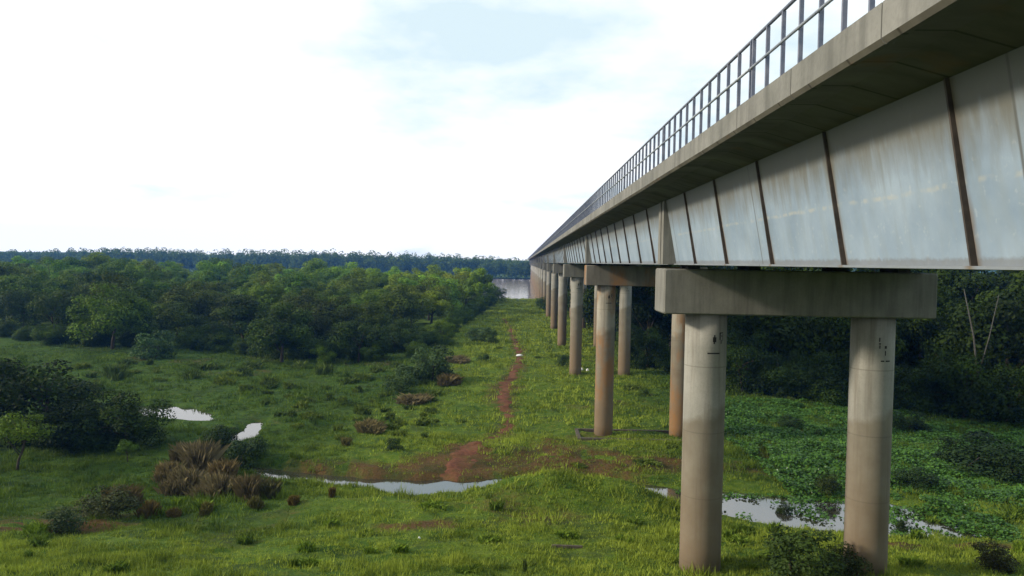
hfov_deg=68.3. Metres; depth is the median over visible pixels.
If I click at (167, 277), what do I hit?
broadleaf tree
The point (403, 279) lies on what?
broadleaf tree
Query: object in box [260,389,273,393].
tussock
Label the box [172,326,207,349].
edge shrub
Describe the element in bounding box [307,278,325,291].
broadleaf tree
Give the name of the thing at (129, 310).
broadleaf tree
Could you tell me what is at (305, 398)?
tussock
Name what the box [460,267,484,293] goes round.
broadleaf tree
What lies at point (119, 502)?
shrub
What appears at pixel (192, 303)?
broadleaf tree
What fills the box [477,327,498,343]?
shrub
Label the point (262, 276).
broadleaf tree
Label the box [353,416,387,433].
dry reeds
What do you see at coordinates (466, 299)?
broadleaf tree
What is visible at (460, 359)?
dry reeds
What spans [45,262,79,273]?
broadleaf tree
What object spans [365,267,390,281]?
broadleaf tree
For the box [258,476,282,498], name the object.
dry reeds
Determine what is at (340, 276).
broadleaf tree
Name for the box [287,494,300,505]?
dry reeds
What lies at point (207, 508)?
dry reeds
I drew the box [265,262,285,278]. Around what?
broadleaf tree
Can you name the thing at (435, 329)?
broadleaf tree
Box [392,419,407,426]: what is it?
tussock
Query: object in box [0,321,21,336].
edge shrub
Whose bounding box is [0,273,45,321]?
broadleaf tree
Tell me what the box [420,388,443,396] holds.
tussock
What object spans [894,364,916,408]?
edge shrub
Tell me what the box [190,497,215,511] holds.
weed clump
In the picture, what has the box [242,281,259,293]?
broadleaf tree
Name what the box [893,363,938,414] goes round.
edge shrub
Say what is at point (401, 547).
weed clump
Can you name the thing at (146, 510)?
dry reeds
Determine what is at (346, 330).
broadleaf tree
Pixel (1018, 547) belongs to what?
weed clump
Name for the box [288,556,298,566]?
weed clump
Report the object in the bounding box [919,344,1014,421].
edge shrub
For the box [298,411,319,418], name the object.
tussock
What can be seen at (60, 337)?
edge shrub
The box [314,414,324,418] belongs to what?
tussock
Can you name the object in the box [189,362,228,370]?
tussock
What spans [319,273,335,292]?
broadleaf tree
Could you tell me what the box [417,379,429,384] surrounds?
tussock
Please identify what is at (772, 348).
broadleaf tree
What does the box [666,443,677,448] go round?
tussock
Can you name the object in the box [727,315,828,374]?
broadleaf tree
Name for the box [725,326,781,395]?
edge shrub
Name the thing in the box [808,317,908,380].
broadleaf tree
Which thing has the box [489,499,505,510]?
weed clump
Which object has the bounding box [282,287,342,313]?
broadleaf tree
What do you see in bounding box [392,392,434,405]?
dry reeds
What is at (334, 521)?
weed clump
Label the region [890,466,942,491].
shrub
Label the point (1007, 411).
edge shrub
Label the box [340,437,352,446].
dry reeds
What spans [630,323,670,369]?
edge shrub
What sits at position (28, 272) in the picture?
broadleaf tree
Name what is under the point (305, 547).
weed clump
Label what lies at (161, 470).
dry reeds
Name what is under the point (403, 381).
shrub
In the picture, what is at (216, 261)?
broadleaf tree
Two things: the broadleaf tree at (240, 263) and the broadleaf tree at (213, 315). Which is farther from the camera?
the broadleaf tree at (240, 263)
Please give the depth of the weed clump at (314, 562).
28.57 m
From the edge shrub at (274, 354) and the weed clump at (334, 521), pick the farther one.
the edge shrub at (274, 354)
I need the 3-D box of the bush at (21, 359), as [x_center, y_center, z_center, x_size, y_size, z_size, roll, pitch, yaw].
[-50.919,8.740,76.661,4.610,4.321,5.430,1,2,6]
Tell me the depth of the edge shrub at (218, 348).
110.18 m
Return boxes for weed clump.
[20,519,49,535]
[22,529,53,538]
[24,549,34,556]
[25,533,49,547]
[102,560,129,572]
[154,505,164,516]
[171,494,189,506]
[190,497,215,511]
[235,532,254,544]
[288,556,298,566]
[297,539,316,553]
[298,556,325,567]
[322,517,340,527]
[351,528,375,537]
[362,546,379,553]
[390,542,408,553]
[418,497,448,511]
[453,563,483,573]
[476,533,504,543]
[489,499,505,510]
[553,529,580,539]
[615,533,624,540]
[625,534,634,543]
[627,518,644,526]
[724,528,736,537]
[724,532,751,546]
[729,522,744,532]
[738,560,759,569]
[741,524,761,535]
[752,551,772,561]
[765,520,780,533]
[895,554,926,567]
[908,528,923,538]
[913,502,941,513]
[925,511,945,522]
[989,508,1023,518]
[990,508,1023,523]
[998,502,1023,519]
[1011,539,1023,553]
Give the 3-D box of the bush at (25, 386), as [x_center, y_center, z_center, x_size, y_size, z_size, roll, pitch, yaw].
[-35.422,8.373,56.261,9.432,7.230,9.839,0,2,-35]
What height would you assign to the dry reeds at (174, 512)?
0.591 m
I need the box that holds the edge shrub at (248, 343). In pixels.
[239,337,264,355]
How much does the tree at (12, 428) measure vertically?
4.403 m
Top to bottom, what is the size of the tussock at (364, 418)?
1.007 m
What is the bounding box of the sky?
[0,0,883,260]
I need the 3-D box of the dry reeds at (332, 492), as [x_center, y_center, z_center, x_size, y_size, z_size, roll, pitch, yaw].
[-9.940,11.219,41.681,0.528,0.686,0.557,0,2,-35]
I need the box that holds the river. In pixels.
[468,279,537,298]
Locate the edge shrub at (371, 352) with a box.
[359,340,386,361]
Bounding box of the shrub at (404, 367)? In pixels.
[393,361,432,384]
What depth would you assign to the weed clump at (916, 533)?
36.73 m
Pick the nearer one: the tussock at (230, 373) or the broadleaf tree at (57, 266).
the tussock at (230, 373)
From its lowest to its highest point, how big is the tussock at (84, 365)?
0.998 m
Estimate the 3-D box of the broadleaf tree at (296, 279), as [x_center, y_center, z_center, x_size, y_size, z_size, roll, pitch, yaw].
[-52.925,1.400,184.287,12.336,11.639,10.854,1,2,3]
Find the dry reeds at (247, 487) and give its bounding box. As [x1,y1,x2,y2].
[229,472,270,501]
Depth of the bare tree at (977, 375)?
72.43 m
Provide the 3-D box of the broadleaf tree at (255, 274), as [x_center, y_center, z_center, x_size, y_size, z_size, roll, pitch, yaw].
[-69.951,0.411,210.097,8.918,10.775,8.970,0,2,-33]
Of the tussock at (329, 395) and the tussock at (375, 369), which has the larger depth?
the tussock at (375, 369)
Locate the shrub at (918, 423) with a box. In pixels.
[892,410,932,431]
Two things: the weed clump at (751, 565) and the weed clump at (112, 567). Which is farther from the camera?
the weed clump at (751, 565)
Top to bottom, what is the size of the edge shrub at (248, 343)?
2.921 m
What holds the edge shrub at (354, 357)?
on the ground at (428, 469)
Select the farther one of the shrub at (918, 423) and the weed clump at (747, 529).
the shrub at (918, 423)
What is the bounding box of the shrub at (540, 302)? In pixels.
[534,296,545,308]
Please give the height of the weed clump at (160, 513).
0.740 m
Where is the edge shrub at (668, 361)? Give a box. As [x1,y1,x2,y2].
[661,347,670,371]
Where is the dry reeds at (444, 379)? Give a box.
[436,371,464,385]
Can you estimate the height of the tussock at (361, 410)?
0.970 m
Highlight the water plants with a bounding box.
[674,396,1023,541]
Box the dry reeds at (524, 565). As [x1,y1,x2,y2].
[523,559,526,571]
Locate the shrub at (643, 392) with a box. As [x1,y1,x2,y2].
[638,387,648,395]
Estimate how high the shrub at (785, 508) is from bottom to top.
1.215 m
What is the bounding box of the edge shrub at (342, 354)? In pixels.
[326,341,346,357]
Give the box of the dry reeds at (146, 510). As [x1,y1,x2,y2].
[132,498,163,518]
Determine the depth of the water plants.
54.81 m
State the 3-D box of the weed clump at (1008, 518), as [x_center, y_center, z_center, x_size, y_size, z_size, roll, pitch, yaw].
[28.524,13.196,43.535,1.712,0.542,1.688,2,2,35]
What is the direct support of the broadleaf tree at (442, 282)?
on the ground at (428, 469)
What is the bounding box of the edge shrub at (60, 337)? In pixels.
[48,326,73,344]
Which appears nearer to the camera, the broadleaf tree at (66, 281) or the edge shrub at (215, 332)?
the edge shrub at (215, 332)
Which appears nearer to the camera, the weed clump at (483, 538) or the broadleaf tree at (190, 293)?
the weed clump at (483, 538)
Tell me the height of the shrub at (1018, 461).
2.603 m
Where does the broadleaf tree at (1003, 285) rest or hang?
on the ground at (428, 469)
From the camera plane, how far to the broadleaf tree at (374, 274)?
220.05 m
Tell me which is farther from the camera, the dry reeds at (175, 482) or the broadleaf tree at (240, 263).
the broadleaf tree at (240, 263)
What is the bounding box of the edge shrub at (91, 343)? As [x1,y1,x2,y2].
[68,313,115,346]
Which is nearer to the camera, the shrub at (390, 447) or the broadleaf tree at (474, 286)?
the shrub at (390, 447)
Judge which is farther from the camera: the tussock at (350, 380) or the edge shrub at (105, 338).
the edge shrub at (105, 338)
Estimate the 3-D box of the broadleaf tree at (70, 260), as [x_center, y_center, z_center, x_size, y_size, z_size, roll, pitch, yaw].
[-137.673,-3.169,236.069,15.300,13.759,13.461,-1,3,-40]
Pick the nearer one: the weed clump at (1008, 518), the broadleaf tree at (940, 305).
the weed clump at (1008, 518)
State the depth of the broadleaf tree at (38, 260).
282.25 m
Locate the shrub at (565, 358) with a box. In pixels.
[555,355,568,365]
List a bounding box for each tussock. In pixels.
[73,361,91,368]
[85,372,97,377]
[88,378,104,389]
[102,361,134,380]
[117,357,138,364]
[146,358,153,364]
[151,377,166,381]
[179,368,201,378]
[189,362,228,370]
[212,376,236,384]
[221,370,243,376]
[236,366,248,371]
[240,360,263,368]
[240,369,253,376]
[240,384,258,391]
[258,375,281,384]
[259,381,279,388]
[259,398,271,404]
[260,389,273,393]
[274,411,287,416]
[282,381,297,388]
[286,409,296,416]
[287,359,308,368]
[290,422,306,427]
[291,399,309,408]
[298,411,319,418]
[299,395,315,402]
[314,362,334,374]
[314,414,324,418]
[320,385,330,389]
[326,393,334,400]
[333,424,343,431]
[333,433,345,439]
[336,401,361,406]
[337,396,348,401]
[339,374,362,384]
[353,404,372,414]
[353,414,372,423]
[354,372,373,380]
[369,365,385,372]
[378,391,392,396]
[379,407,391,412]
[383,410,395,419]
[383,422,399,430]
[389,418,404,424]
[390,429,408,435]
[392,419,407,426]
[402,404,414,409]
[412,416,432,425]
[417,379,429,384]
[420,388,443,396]
[421,432,429,437]
[423,405,436,413]
[428,396,437,401]
[454,419,467,422]
[570,461,588,468]
[623,383,642,390]
[632,455,661,466]
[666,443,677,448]
[724,440,737,446]
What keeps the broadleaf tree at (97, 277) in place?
on the ground at (428, 469)
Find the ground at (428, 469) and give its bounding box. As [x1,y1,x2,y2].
[0,251,1023,575]
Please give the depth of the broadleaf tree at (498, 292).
259.74 m
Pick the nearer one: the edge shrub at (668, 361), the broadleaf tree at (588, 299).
the edge shrub at (668, 361)
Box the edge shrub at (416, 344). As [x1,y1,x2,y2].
[404,339,427,356]
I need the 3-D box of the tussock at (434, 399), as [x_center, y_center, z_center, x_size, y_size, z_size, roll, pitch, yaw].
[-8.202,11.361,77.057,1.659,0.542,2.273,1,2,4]
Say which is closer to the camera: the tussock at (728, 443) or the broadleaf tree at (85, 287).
the tussock at (728, 443)
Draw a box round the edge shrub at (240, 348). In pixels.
[231,337,255,354]
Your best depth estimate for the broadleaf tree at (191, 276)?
213.16 m
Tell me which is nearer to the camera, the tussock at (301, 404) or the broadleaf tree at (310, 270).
the tussock at (301, 404)
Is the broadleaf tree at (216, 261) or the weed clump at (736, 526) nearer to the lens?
the weed clump at (736, 526)
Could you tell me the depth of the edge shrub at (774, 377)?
82.56 m
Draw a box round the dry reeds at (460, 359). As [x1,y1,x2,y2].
[444,354,470,363]
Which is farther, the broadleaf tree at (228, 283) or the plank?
the broadleaf tree at (228, 283)
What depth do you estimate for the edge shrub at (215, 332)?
111.23 m
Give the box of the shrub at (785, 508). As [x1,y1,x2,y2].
[775,502,792,514]
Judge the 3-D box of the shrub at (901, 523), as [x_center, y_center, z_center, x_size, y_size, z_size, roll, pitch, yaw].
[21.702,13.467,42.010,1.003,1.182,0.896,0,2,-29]
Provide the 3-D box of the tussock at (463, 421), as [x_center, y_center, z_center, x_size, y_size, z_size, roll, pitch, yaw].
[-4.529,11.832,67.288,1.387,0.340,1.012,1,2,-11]
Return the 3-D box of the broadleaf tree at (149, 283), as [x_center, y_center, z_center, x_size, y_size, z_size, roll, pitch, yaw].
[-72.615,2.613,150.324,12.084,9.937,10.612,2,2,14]
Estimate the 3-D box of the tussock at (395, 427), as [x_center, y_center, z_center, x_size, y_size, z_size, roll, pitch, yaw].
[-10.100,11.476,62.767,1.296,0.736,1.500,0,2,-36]
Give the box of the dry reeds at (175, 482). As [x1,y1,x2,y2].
[153,466,208,496]
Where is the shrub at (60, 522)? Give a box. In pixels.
[39,505,88,535]
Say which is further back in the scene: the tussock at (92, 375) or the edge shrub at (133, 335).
the edge shrub at (133, 335)
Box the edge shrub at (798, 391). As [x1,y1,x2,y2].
[777,356,836,400]
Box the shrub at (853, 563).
[813,541,873,575]
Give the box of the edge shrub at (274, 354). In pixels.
[254,333,297,359]
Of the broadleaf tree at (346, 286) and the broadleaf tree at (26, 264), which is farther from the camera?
the broadleaf tree at (26, 264)
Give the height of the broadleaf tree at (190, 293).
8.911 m
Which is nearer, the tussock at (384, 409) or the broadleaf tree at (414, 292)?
the tussock at (384, 409)
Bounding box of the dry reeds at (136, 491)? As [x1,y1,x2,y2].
[100,483,146,507]
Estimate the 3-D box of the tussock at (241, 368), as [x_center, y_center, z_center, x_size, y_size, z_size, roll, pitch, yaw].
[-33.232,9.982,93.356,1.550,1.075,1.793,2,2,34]
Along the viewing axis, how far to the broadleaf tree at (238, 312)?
118.00 m
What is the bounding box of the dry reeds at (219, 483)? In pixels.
[181,468,239,499]
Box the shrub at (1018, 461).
[991,451,1023,484]
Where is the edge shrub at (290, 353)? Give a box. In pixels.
[275,332,309,358]
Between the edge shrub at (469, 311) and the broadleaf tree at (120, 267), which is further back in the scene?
the broadleaf tree at (120, 267)
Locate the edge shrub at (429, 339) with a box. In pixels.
[409,328,436,345]
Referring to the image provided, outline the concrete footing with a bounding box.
[575,428,681,441]
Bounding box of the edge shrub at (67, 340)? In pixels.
[61,328,89,345]
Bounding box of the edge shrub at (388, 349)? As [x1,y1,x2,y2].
[355,334,393,357]
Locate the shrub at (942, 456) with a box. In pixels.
[931,435,988,467]
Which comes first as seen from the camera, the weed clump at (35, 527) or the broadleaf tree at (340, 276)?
the weed clump at (35, 527)
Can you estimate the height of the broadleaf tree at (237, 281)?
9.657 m
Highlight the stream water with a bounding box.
[140,406,1019,541]
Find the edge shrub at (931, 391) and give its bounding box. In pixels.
[908,357,972,414]
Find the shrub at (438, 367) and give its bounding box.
[410,344,454,381]
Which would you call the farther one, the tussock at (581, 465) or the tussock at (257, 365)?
the tussock at (257, 365)
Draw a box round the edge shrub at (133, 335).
[116,323,157,347]
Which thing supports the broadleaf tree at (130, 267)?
on the ground at (428, 469)
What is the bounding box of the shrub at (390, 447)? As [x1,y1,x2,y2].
[386,438,402,450]
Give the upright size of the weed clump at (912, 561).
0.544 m
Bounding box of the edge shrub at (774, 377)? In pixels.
[751,348,811,398]
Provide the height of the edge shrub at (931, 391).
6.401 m
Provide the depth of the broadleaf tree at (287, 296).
138.34 m
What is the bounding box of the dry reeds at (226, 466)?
[202,457,241,478]
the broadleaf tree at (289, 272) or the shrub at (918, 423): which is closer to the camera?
the shrub at (918, 423)
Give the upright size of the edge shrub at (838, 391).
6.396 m
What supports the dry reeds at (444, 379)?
on the ground at (428, 469)
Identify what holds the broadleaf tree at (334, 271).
on the ground at (428, 469)
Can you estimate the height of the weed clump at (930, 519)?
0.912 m
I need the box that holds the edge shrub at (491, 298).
[484,292,496,305]
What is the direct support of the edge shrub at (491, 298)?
on the ground at (428, 469)
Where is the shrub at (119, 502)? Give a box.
[71,484,141,519]
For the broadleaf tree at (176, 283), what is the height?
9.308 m
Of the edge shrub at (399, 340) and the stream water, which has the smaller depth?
the stream water
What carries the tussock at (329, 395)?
on the ground at (428, 469)
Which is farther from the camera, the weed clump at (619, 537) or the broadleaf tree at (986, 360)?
the broadleaf tree at (986, 360)
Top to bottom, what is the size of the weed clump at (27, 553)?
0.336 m
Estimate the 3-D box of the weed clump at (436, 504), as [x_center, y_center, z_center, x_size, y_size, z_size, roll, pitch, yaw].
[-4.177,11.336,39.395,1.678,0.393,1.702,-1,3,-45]
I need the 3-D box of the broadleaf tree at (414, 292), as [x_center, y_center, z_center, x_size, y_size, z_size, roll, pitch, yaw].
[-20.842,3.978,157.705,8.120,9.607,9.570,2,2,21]
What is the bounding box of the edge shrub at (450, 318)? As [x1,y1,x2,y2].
[441,313,463,328]
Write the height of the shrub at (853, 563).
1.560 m
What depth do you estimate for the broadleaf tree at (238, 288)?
168.85 m
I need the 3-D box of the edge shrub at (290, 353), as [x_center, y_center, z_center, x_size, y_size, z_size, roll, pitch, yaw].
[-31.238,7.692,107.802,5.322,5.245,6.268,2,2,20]
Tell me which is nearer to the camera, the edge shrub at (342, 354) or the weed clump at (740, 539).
the weed clump at (740, 539)
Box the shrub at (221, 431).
[201,424,239,451]
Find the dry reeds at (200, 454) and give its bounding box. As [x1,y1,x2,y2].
[175,436,231,471]
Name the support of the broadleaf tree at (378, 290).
on the ground at (428, 469)
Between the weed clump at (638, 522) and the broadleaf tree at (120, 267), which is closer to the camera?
the weed clump at (638, 522)
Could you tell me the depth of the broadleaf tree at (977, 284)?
100.24 m
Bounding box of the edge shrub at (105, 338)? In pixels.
[95,329,119,346]
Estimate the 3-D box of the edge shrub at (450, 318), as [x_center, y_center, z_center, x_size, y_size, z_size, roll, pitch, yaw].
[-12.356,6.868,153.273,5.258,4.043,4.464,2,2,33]
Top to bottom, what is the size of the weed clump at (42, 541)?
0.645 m
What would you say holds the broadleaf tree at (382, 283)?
on the ground at (428, 469)
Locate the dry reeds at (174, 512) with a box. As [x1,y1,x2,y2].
[165,507,182,517]
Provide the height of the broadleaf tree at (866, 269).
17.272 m
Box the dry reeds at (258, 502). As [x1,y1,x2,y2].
[246,495,265,509]
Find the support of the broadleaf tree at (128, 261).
on the ground at (428, 469)
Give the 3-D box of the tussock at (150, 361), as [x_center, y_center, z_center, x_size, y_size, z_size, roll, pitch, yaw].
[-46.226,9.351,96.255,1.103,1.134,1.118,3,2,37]
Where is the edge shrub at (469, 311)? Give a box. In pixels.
[454,306,476,320]
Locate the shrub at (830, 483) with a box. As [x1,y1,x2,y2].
[813,471,842,494]
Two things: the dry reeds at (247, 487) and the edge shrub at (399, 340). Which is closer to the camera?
the dry reeds at (247, 487)
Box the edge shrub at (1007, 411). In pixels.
[957,360,1023,427]
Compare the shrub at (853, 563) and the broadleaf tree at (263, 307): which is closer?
the shrub at (853, 563)
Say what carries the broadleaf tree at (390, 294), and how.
on the ground at (428, 469)
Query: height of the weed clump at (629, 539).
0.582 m
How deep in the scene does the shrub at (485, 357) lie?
106.22 m
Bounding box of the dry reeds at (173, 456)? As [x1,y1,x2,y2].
[167,439,205,462]
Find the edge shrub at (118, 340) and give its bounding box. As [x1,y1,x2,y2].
[115,331,141,346]
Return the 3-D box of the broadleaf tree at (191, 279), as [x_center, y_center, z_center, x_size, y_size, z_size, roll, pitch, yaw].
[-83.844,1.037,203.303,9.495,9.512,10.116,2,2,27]
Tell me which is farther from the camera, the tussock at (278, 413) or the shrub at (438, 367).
the shrub at (438, 367)
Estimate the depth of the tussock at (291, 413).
66.67 m
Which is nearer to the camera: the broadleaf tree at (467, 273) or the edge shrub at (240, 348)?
the edge shrub at (240, 348)
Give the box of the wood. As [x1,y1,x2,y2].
[0,247,868,278]
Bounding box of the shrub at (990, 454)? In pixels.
[943,430,1023,479]
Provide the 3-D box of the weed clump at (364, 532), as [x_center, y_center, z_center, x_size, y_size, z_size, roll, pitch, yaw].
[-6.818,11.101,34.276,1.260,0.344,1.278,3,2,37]
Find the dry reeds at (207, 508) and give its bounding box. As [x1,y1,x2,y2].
[199,499,214,515]
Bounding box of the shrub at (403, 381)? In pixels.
[381,369,419,393]
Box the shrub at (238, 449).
[227,436,269,468]
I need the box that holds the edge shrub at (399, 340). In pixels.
[383,325,410,352]
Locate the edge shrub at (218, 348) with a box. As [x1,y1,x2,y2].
[202,335,237,352]
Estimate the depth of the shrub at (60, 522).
34.08 m
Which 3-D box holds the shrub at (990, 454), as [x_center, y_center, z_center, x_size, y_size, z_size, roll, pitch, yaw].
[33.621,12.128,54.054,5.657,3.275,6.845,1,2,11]
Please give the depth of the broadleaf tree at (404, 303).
141.77 m
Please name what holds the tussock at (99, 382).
on the ground at (428, 469)
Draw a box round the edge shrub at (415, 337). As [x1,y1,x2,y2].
[391,326,425,351]
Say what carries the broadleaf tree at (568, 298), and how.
on the ground at (428, 469)
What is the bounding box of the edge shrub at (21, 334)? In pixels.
[12,325,38,340]
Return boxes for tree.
[0,260,31,276]
[0,264,19,277]
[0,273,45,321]
[0,288,48,327]
[0,411,56,470]
[4,270,65,324]
[10,253,36,265]
[13,267,48,280]
[14,262,35,269]
[24,288,89,328]
[26,257,71,279]
[33,255,60,263]
[42,274,77,321]
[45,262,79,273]
[50,257,92,271]
[58,265,89,273]
[59,269,78,282]
[63,281,162,348]
[65,267,133,295]
[66,281,103,326]
[77,272,154,324]
[80,252,112,269]
[94,261,134,273]
[98,280,159,331]
[106,257,139,268]
[113,267,163,287]
[116,439,138,461]
[119,264,145,279]
[127,276,170,295]
[131,258,156,264]
[136,259,172,281]
[145,287,168,322]
[146,301,209,336]
[151,279,219,323]
[157,260,181,277]
[159,280,184,290]
[166,263,190,272]
[167,283,204,315]
[177,271,190,284]
[181,271,203,284]
[185,274,221,292]
[186,270,222,291]
[189,282,230,292]
[191,256,234,274]
[192,260,235,291]
[196,291,248,324]
[206,295,257,326]
[208,263,240,291]
[215,293,275,342]
[216,281,236,295]
[220,258,242,271]
[223,299,273,333]
[225,273,252,293]
[226,262,275,287]
[228,286,250,296]
[231,285,277,310]
[238,266,254,275]
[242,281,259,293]
[242,302,319,361]
[246,271,282,288]
[248,280,299,310]
[249,270,270,282]
[250,280,285,296]
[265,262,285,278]
[271,292,302,307]
[274,269,294,280]
[276,271,294,283]
[277,271,316,291]
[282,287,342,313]
[283,303,332,340]
[288,267,303,272]
[295,258,329,277]
[297,265,327,283]
[304,271,321,287]
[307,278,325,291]
[308,296,365,337]
[309,286,349,304]
[313,293,345,309]
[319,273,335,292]
[320,265,344,281]
[322,320,391,362]
[325,281,358,299]
[326,267,381,299]
[330,287,358,303]
[331,272,358,295]
[336,262,363,272]
[336,297,365,319]
[346,300,393,334]
[347,291,389,324]
[354,287,386,304]
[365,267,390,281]
[368,272,389,288]
[371,275,390,291]
[376,283,434,327]
[381,286,408,315]
[382,318,418,349]
[383,284,402,295]
[387,266,403,276]
[387,272,420,285]
[391,284,435,327]
[394,276,417,292]
[401,268,426,275]
[408,277,453,320]
[412,264,459,282]
[417,274,440,288]
[423,290,451,323]
[423,319,455,344]
[424,276,463,313]
[442,272,466,283]
[450,278,467,309]
[451,283,482,305]
[453,267,466,278]
[457,270,475,278]
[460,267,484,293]
[463,268,496,300]
[487,287,507,302]
[567,285,594,307]
[582,285,617,328]
[583,264,617,337]
[615,264,671,355]
[638,265,677,346]
[643,265,735,324]
[727,315,809,364]
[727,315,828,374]
[761,266,823,352]
[792,267,845,350]
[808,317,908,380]
[849,268,882,271]
[853,268,917,355]
[895,280,973,372]
[896,280,966,357]
[911,269,1015,348]
[926,290,1023,396]
[930,269,999,362]
[952,271,1023,400]
[956,323,1016,371]
[964,289,998,376]
[965,270,1023,282]
[993,278,1022,290]
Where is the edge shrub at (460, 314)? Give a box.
[450,310,471,324]
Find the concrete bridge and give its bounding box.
[528,0,1023,575]
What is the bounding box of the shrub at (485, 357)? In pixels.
[476,352,490,361]
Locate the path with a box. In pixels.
[439,320,522,481]
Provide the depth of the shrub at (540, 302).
226.17 m
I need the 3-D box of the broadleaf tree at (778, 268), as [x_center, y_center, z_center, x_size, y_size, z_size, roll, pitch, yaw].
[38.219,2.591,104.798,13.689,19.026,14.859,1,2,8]
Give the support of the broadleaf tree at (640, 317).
on the ground at (428, 469)
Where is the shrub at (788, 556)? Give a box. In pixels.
[761,524,847,575]
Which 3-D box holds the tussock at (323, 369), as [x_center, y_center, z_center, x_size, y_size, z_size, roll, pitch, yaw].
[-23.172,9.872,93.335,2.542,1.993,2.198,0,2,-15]
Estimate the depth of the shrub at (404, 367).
87.00 m
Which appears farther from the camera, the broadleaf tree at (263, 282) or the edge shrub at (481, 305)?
the edge shrub at (481, 305)
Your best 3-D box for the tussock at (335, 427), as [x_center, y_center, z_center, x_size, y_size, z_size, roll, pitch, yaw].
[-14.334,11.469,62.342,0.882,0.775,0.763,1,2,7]
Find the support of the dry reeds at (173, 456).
on the ground at (428, 469)
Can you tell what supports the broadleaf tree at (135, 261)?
on the ground at (428, 469)
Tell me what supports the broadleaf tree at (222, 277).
on the ground at (428, 469)
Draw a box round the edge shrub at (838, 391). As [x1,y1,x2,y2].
[797,349,849,406]
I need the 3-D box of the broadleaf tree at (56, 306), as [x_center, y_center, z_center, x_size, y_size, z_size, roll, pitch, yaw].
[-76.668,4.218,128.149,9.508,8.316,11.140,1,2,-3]
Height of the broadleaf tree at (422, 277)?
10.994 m
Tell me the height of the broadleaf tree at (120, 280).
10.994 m
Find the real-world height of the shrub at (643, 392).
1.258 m
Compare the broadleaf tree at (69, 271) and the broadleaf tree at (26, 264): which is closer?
the broadleaf tree at (69, 271)
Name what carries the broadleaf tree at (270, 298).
on the ground at (428, 469)
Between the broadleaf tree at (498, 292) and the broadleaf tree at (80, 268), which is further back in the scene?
the broadleaf tree at (498, 292)
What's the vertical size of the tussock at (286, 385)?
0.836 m
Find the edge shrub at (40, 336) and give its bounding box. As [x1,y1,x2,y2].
[30,323,62,345]
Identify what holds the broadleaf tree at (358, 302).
on the ground at (428, 469)
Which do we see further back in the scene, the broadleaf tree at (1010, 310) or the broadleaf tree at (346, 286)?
the broadleaf tree at (346, 286)
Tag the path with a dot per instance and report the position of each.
(456, 467)
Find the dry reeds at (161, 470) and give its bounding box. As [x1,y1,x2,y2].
[150,459,186,482]
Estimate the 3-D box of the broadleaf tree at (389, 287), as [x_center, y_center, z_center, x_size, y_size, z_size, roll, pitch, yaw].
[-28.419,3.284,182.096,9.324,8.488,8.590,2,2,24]
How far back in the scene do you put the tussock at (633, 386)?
85.33 m
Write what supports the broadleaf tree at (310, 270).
on the ground at (428, 469)
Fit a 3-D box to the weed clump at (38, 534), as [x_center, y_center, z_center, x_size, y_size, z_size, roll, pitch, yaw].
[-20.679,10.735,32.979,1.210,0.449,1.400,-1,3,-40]
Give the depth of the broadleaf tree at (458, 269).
275.48 m
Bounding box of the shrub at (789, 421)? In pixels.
[776,414,804,428]
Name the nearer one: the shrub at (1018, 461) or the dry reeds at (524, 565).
the dry reeds at (524, 565)
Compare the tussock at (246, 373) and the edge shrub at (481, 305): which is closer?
the tussock at (246, 373)
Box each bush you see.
[0,354,36,380]
[0,357,104,448]
[22,397,116,453]
[67,388,176,453]
[127,330,177,359]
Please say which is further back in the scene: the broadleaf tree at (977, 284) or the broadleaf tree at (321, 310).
the broadleaf tree at (321, 310)
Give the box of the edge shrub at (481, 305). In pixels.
[465,298,485,313]
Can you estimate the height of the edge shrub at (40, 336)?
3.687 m
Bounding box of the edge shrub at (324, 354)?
[310,345,336,365]
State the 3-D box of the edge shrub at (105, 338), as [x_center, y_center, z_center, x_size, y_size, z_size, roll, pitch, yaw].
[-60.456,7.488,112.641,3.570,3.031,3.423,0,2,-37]
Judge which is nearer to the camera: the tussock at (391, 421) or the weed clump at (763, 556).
the weed clump at (763, 556)
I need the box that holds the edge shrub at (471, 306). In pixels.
[461,302,478,316]
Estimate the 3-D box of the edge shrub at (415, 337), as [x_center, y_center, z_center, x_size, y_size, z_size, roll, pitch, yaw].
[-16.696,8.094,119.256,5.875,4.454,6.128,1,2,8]
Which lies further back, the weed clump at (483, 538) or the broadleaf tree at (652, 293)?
the broadleaf tree at (652, 293)
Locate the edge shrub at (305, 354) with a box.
[291,335,327,359]
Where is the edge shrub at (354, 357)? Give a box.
[345,345,362,360]
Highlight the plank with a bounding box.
[552,544,582,548]
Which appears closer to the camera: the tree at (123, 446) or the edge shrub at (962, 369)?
the tree at (123, 446)
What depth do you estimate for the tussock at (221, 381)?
83.09 m
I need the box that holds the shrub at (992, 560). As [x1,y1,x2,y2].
[969,539,1022,573]
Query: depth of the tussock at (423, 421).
65.25 m
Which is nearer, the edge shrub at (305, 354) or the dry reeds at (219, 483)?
the dry reeds at (219, 483)
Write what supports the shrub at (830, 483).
on the ground at (428, 469)
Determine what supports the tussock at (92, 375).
on the ground at (428, 469)
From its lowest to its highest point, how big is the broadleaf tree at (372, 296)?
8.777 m
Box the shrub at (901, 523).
[894,520,909,532]
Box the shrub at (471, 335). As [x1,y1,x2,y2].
[465,327,486,341]
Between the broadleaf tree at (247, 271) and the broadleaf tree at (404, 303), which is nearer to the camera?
the broadleaf tree at (404, 303)
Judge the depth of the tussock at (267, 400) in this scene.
72.51 m
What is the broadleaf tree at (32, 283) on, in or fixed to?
on the ground at (428, 469)
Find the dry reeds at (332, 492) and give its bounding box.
[328,486,335,497]
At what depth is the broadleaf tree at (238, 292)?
149.94 m
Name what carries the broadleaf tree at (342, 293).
on the ground at (428, 469)
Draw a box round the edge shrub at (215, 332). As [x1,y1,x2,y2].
[194,321,233,350]

